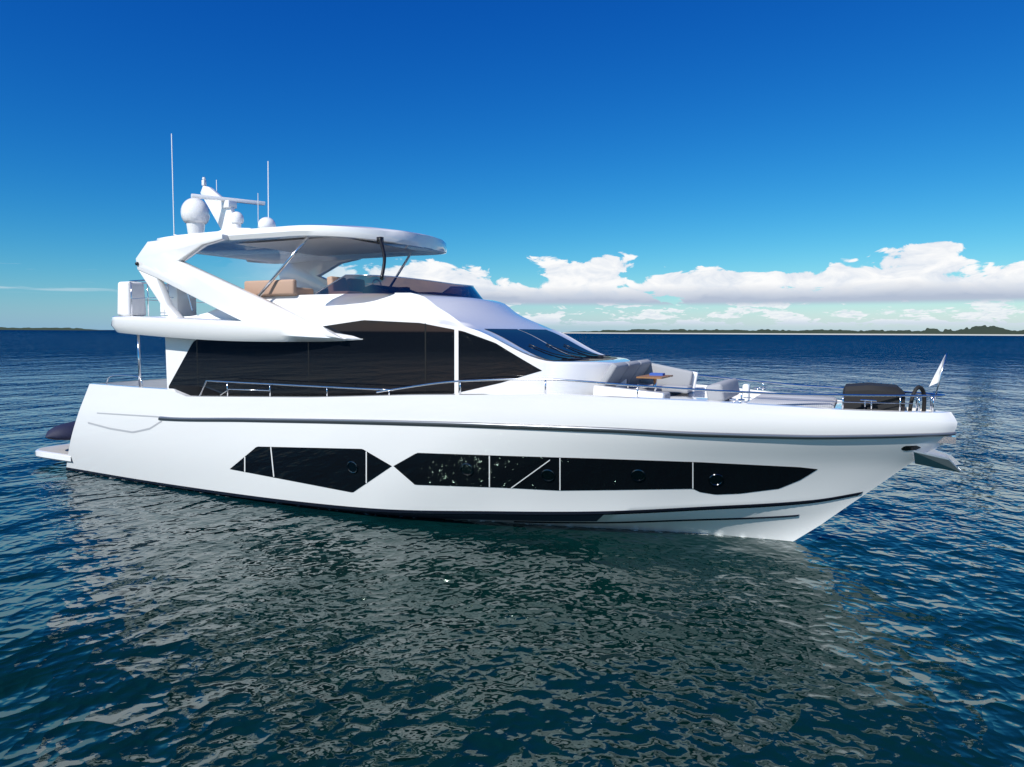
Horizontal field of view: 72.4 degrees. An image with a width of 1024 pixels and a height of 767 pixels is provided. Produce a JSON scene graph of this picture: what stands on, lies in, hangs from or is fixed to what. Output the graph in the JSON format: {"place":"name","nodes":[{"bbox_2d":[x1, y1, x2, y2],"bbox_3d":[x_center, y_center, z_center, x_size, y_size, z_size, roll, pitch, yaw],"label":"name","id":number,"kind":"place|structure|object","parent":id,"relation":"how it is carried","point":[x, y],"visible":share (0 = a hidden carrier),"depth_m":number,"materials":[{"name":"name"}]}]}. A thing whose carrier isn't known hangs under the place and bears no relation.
{"place":"outdoors","nodes":[
{"label":"outdoors","id":0,"kind":"place"},
{"bbox_2d":[0,327,93,329],"bbox_3d":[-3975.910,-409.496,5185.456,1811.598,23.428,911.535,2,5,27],"label":"land","id":1,"kind":"structure","parent":0,"point":[5,328],"depth_m":5185.82,"materials":[{"name":"green plant"}]},
{"bbox_2d":[129,280,314,315],"bbox_3d":[-8.232,-2.384,20.252,2.859,0.958,4.683,2,5,27],"label":"flybridge railing","id":2,"kind":"object","parent":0,"point":[147,298],"visible":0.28,"depth_m":18.44,"materials":[{"name":"silver metal"}]},
{"bbox_2d":[0,330,1023,766],"bbox_3d":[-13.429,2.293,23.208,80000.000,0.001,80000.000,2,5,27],"label":"water","id":3,"kind":"structure","parent":0,"point":[142,624],"depth_m":10.04,"materials":[{"name":"blue liquid"}]},
{"bbox_2d":[67,379,956,540],"bbox_3d":[-2.028,1.797,17.416,22.120,3.859,5.900,2,5,27],"label":"hull","id":4,"kind":"object","parent":3,"relation":"in","point":[205,455],"visible":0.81,"depth_m":13.85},
{"bbox_2d":[35,443,71,462],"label":"swim platform","id":5,"kind":"structure","parent":4,"relation":"attached to","point":[52,455],"depth_m":20.41,"materials":[{"name":"white plastic"}]},
{"bbox_2d":[39,444,69,453],"bbox_3d":[-12.421,1.862,22.668,2.150,0.001,4.800,2,5,27],"label":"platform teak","id":6,"kind":"object","parent":5,"relation":"on","point":[63,449],"visible":0.21,"depth_m":21.07,"materials":[{"name":"grey wood"}]},
{"bbox_2d":[45,421,75,439],"bbox_3d":[-12.451,1.300,22.284,1.215,0.601,4.600,2,5,27],"label":"covered tender","id":7,"kind":"object","parent":6,"relation":"on","point":[64,431],"visible":0.19,"depth_m":20.39,"materials":[{"name":"blue fabric"}]},
{"bbox_2d":[88,421,161,432],"bbox_3d":[-8.912,0.881,20.827,3.269,0.431,5.790,2,5,27],"label":"hull crease line","id":8,"kind":"object","parent":4,"relation":"in","point":[124,430],"visible":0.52,"depth_m":18.30,"materials":[{"name":"grey"}]},
{"bbox_2d":[97,412,159,416],"bbox_3d":[-8.649,0.636,20.677,2.866,0.107,5.808,2,5,27],"label":"hull groove","id":9,"kind":"object","parent":4,"relation":"in","point":[128,414],"visible":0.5,"depth_m":18.11,"materials":[{"name":"grey"}]},
{"bbox_2d":[270,447,273,476],"bbox_3d":[-4.229,1.620,18.515,0.085,0.713,5.721,2,5,27],"label":"window divider","id":10,"kind":"object","parent":4,"relation":"attached to","point":[272,461],"visible":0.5,"depth_m":16.00,"materials":[{"name":"white metal"}]},
{"bbox_2d":[230,447,390,491],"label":"hull window","id":11,"kind":"structure","parent":4,"relation":"in","point":[325,467],"depth_m":15.47,"materials":[{"name":"black glass"}]},
{"bbox_2d":[366,452,366,482],"bbox_3d":[-1.880,1.616,17.328,0.148,0.718,5.581,2,5,27],"label":"hull","id":12,"kind":"object","parent":4,"relation":"attached to","point":[366,467],"visible":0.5,"depth_m":14.89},
{"bbox_2d":[152,293,629,394],"bbox_3d":[-3.506,-0.693,17.986,13.380,2.973,4.760,2,5,27],"label":"deckhouse","id":13,"kind":"object","parent":4,"relation":"on","point":[476,317],"visible":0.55,"depth_m":15.20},
{"bbox_2d":[137,335,140,386],"bbox_3d":[-8.499,-0.756,20.503,0.057,1.430,5.300,2,5,27],"label":"support pole","id":14,"kind":"object","parent":13,"relation":"attached to","point":[139,363],"visible":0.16,"depth_m":18.14,"materials":[{"name":"silver metal"}]},
{"bbox_2d":[160,285,196,315],"bbox_3d":[-8.988,-2.226,18.849,0.700,0.800,0.600,2,5,27],"label":"wet bar","id":15,"kind":"object","parent":13,"relation":"on","point":[180,302],"visible":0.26,"depth_m":18.60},
{"bbox_2d":[196,339,198,395],"bbox_3d":[-6.817,-0.546,19.668,0.030,1.453,4.754,2,5,27],"label":"saloon mullion","id":16,"kind":"object","parent":13,"relation":"attached to","point":[197,367],"visible":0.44,"depth_m":17.55,"materials":[{"name":"black"}]},
{"bbox_2d":[111,316,361,341],"bbox_3d":[-5.851,-1.494,19.113,8.280,0.615,5.840,2,5,27],"label":"flybridge deck overhang","id":17,"kind":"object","parent":13,"relation":"attached to","point":[206,329],"depth_m":16.48,"materials":[{"name":"white plastic"}]},
{"bbox_2d":[136,234,360,338],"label":"hardtop support arch","id":18,"kind":"structure","parent":13,"relation":"on","point":[160,262],"depth_m":17.20,"materials":[{"name":"white plastic"}]},
{"bbox_2d":[117,281,145,315],"bbox_3d":[-10.364,-2.299,19.067,0.515,0.920,0.560,2,5,27],"label":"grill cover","id":19,"kind":"object","parent":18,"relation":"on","point":[124,301],"visible":0.94,"depth_m":18.88,"materials":[{"name":"white fabric"}]},
{"bbox_2d":[157,224,446,263],"bbox_3d":[-5.282,-3.663,18.672,7.270,0.470,4.838,2,5,27],"label":"hardtop","id":20,"kind":"object","parent":18,"relation":"on","point":[419,244],"visible":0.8,"depth_m":16.98,"materials":[{"name":"white plastic"}]},
{"bbox_2d":[171,134,268,235],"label":"antennas","id":21,"kind":"object","parent":20,"relation":"on","point":[216,189],"visible":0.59,"depth_m":20.88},
{"bbox_2d":[191,177,264,229],"bbox_3d":[-8.086,-5.149,20.054,1.845,1.662,1.193,0,4,-8],"label":"mast","id":22,"kind":"object","parent":20,"relation":"on","point":[222,209],"visible":0.94,"depth_m":20.05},
{"bbox_2d":[180,198,275,233],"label":"satellite domes","id":23,"kind":"structure","parent":22,"relation":"attached to","point":[195,214],"depth_m":20.30,"materials":[{"name":"white plastic"}]},
{"bbox_2d":[220,228,251,230],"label":"mast plinth","id":24,"kind":"structure","parent":20,"relation":"on","point":[225,229],"depth_m":19.30,"materials":[{"name":"white plastic"}]},
{"bbox_2d":[238,238,413,255],"bbox_3d":[-4.778,-3.567,18.424,3.500,0.029,3.100,2,5,27],"label":"hardtop underside","id":25,"kind":"object","parent":20,"relation":"on","point":[328,246],"visible":0.96,"depth_m":18.27,"materials":[{"name":"grey plastic"}]},
{"bbox_2d":[244,276,339,296],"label":"flybridge seats","id":26,"kind":"object","parent":13,"relation":"on","point":[287,287],"visible":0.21,"depth_m":16.56,"materials":[{"name":"beige leather"}]},
{"bbox_2d":[308,342,309,395],"bbox_3d":[-3.547,-0.556,18.016,0.030,1.749,4.759,2,5,27],"label":"window seam","id":27,"kind":"object","parent":13,"relation":"attached to","point":[308,368],"visible":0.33,"depth_m":15.90,"materials":[{"name":"black"}]},
{"bbox_2d":[258,237,411,295],"bbox_3d":[-4.357,-2.865,18.261,1.401,1.457,4.708,2,5,27],"label":"steel strut","id":28,"kind":"object","parent":13,"relation":"on","point":[297,249],"visible":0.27,"depth_m":16.36,"materials":[{"name":"silver metal"}]},
{"bbox_2d":[169,320,541,395],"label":"saloon side window","id":29,"kind":"structure","parent":13,"relation":"attached to","point":[385,355],"depth_m":15.30,"materials":[{"name":"black glass"}]},
{"bbox_2d":[315,274,473,293],"bbox_3d":[-2.378,-2.328,17.300,2.201,0.422,4.708,2,5,27],"label":"windscreen frame","id":30,"kind":"object","parent":13,"relation":"on","point":[386,276],"visible":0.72,"depth_m":15.57,"materials":[{"name":"silver metal"}]},
{"bbox_2d":[316,275,482,298],"bbox_3d":[-2.229,-2.292,17.228,2.620,0.460,4.700,2,5,27],"label":"flybridge windscreen","id":31,"kind":"object","parent":13,"relation":"on","point":[347,284],"visible":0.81,"depth_m":15.48,"materials":[{"name":"black glass"}]},
{"bbox_2d":[377,237,385,279],"bbox_3d":[-2.894,-2.787,15.573,0.168,0.998,0.694,-1,4,-17],"label":"support pole","id":32,"kind":"object","parent":31,"relation":"on","point":[380,240],"visible":1,"depth_m":15.51,"materials":[{"name":"black metal"}]},
{"bbox_2d":[425,323,425,393],"bbox_3d":[-0.796,-0.481,16.632,0.030,1.831,4.503,2,5,27],"label":"saloon mullion","id":33,"kind":"object","parent":13,"relation":"attached to","point":[425,357],"visible":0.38,"depth_m":14.61,"materials":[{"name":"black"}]},
{"bbox_2d":[454,329,457,393],"bbox_3d":[-0.153,-0.395,16.314,0.090,1.715,4.398,2,5,27],"label":"window mullion","id":34,"kind":"object","parent":13,"relation":"attached to","point":[455,360],"visible":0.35,"depth_m":14.35},
{"bbox_2d":[486,329,615,360],"bbox_3d":[1.150,-0.885,15.621,2.278,0.651,3.200,2,5,27],"label":"windscreen","id":35,"kind":"object","parent":13,"relation":"on","point":[521,339],"visible":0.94,"depth_m":15.48,"materials":[{"name":"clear glass"}]},
{"bbox_2d":[529,343,610,357],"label":"windshield wipers","id":36,"kind":"object","parent":35,"relation":"on","point":[571,352],"visible":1,"depth_m":15.69,"materials":[{"name":"black metal"}]},
{"bbox_2d":[181,488,602,520],"bbox_3d":[-4.716,2.514,18.824,16.110,0.618,5.046,2,5,27],"label":"boot stripe","id":37,"kind":"object","parent":4,"relation":"attached to","point":[539,517],"visible":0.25,"depth_m":14.62,"materials":[{"name":"black paint"}]},
{"bbox_2d":[66,467,861,514],"bbox_3d":[-2.671,2.188,17.768,20.685,1.134,5.204,2,5,27],"label":"waterline stripe","id":38,"kind":"object","parent":4,"relation":"attached to","point":[519,512],"visible":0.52,"depth_m":14.39,"materials":[{"name":"black paint"}]},
{"bbox_2d":[489,456,489,486],"bbox_3d":[0.611,1.608,16.070,0.140,0.687,4.946,2,5,27],"label":"hull","id":39,"kind":"object","parent":4,"relation":"attached to","point":[489,471],"visible":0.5,"depth_m":13.96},
{"bbox_2d":[106,375,944,411],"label":"deck rails","id":40,"kind":"object","parent":4,"relation":"on","point":[932,395],"visible":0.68,"depth_m":13.15,"materials":[{"name":"silver metal"}]},
{"bbox_2d":[347,461,723,485],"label":"portholes","id":41,"kind":"object","parent":4,"relation":"on","point":[548,475],"visible":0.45,"depth_m":13.65,"materials":[{"name":"black glass"}]},
{"bbox_2d":[158,416,955,438],"bbox_3d":[0.142,0.798,16.250,17.252,0.537,5.928,2,5,27],"label":"rub rail","id":42,"kind":"object","parent":4,"relation":"on","point":[535,427],"visible":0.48,"depth_m":13.22,"materials":[{"name":"silver metal"}]},
{"bbox_2d":[559,458,559,489],"bbox_3d":[1.854,1.639,15.445,0.124,0.701,4.364,2,5,27],"label":"hull","id":43,"kind":"object","parent":4,"relation":"attached to","point":[559,473],"visible":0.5,"depth_m":13.62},
{"bbox_2d":[394,453,816,494],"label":"hull window","id":44,"kind":"structure","parent":4,"relation":"on","point":[435,469],"depth_m":13.49,"materials":[{"name":"black glass"}]},
{"bbox_2d":[511,460,549,487],"bbox_3d":[1.335,1.651,15.708,0.873,0.682,4.419,2,5,27],"label":"window divider","id":45,"kind":"object","parent":44,"relation":"on","point":[530,474],"visible":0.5,"depth_m":13.76,"materials":[{"name":"white metal"}]},
{"bbox_2d":[514,515,798,523],"bbox_3d":[3.140,2.675,14.869,5.526,0.562,2.997,2,5,27],"label":"spray rail","id":46,"kind":"object","parent":4,"relation":"on","point":[667,520],"visible":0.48,"depth_m":13.94,"materials":[{"name":"black"}]},
{"bbox_2d":[670,392,843,408],"bbox_3d":[4.255,0.504,14.152,4.470,0.387,3.700,2,5,27],"label":"coachroof","id":47,"kind":"object","parent":4,"relation":"on","point":[696,396],"visible":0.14,"depth_m":14.52,"materials":[{"name":"white plastic"}]},
{"bbox_2d":[593,363,697,397],"bbox_3d":[2.886,-0.031,14.805,1.466,0.784,2.960,2,5,27],"label":"lounge coaming","id":48,"kind":"object","parent":47,"relation":"on","point":[606,391],"visible":0.38,"depth_m":13.59,"materials":[{"name":"white plastic"}]},
{"bbox_2d":[598,359,739,400],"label":"foredeck cushions","id":49,"kind":"object","parent":47,"relation":"on","point":[630,371],"visible":0.59,"depth_m":15.05,"materials":[{"name":"grey fabric"}]},
{"bbox_2d":[742,384,749,401],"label":"headrests","id":50,"kind":"object","parent":47,"relation":"on","point":[745,387],"visible":0.81,"depth_m":13.40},
{"bbox_2d":[747,394,836,407],"bbox_3d":[5.448,0.327,13.537,1.480,0.098,2.200,2,5,27],"label":"sunpad","id":51,"kind":"object","parent":47,"relation":"on","point":[813,402],"visible":0.69,"depth_m":13.04,"materials":[{"name":"fabric"}]},
{"bbox_2d":[729,387,876,408],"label":"deck fittings","id":52,"kind":"object","parent":4,"relation":"on","point":[757,388],"visible":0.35,"depth_m":12.47,"materials":[{"name":"silver metal"}]},
{"bbox_2d":[843,382,904,410],"bbox_3d":[6.663,0.347,12.925,1.000,0.720,1.000,2,5,27],"label":"bow cover","id":53,"kind":"object","parent":4,"relation":"on","point":[871,388],"visible":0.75,"depth_m":12.50,"materials":[{"name":"black fabric"}]},
{"bbox_2d":[901,446,920,450],"bbox_3d":[7.223,1.135,12.698,0.320,0.106,0.707,2,5,27],"label":"hawse hole","id":54,"kind":"object","parent":4,"relation":"on","point":[906,448],"visible":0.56,"depth_m":12.46,"materials":[{"name":"black metal"}]},
{"bbox_2d":[908,385,925,410],"bbox_3d":[7.275,0.353,12.548,0.536,0.657,0.116,-2,5,-31],"label":"bow strap","id":55,"kind":"object","parent":4,"relation":"attached to","point":[922,390],"visible":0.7,"depth_m":12.46,"materials":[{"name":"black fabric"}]},
{"bbox_2d":[914,449,961,472],"bbox_3d":[7.533,1.312,12.554,0.920,0.500,0.660,2,5,27],"label":"anchor","id":56,"kind":"object","parent":4,"relation":"attached to","point":[935,458],"visible":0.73,"depth_m":12.40,"materials":[{"name":"silver metal"}]},
{"bbox_2d":[931,354,946,409],"bbox_3d":[7.585,-0.023,12.433,0.200,1.024,0.024,2,5,27],"label":"flag staff","id":57,"kind":"object","parent":4,"relation":"attached to","point":[940,377],"visible":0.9,"depth_m":12.41,"materials":[{"name":"silver metal"}]},
{"bbox_2d":[929,356,944,386],"bbox_3d":[7.559,-0.223,12.433,0.242,0.580,0.060,2,5,27],"label":"pennant","id":58,"kind":"object","parent":57,"relation":"hanging from","point":[935,379],"visible":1,"depth_m":12.43,"materials":[{"name":"white fabric"}]},
{"bbox_2d":[937,436,955,443],"bbox_3d":[7.615,0.986,12.490,0.500,0.120,0.220,2,5,27],"label":"bow roller","id":59,"kind":"object","parent":4,"relation":"on","point":[949,439],"visible":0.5,"depth_m":12.34,"materials":[{"name":"silver metal"}]},
{"bbox_2d":[0,0,1023,331],"label":"sky","id":60,"kind":"structure","parent":0,"point":[579,165],"materials":[{"name":"blue"}]},
{"bbox_2d":[653,379,656,390],"bbox_3d":[2.979,0.075,14.598,0.067,0.420,0.070,2,5,27],"label":"table leg","id":61,"kind":"object","parent":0,"point":[654,383],"depth_m":14.57,"materials":[{"name":"silver metal"}]},
{"bbox_2d":[636,374,672,378],"bbox_3d":[2.980,-0.145,14.581,0.520,0.030,0.950,2,5,27],"label":"table top","id":62,"kind":"object","parent":61,"relation":"on","point":[648,376],"visible":0.86,"depth_m":14.34,"materials":[{"name":"brown wood"}]},
{"bbox_2d":[649,373,664,375],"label":"towels","id":63,"kind":"object","parent":62,"relation":"on","point":[657,374],"visible":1,"depth_m":14.64,"materials":[{"name":"blue fabric"}]},
{"bbox_2d":[562,325,1023,335],"bbox_3d":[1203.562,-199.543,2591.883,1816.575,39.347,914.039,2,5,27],"label":"land","id":64,"kind":"structure","parent":0,"point":[984,330],"depth_m":2592.65,"materials":[{"name":"green plant"}]}
]}

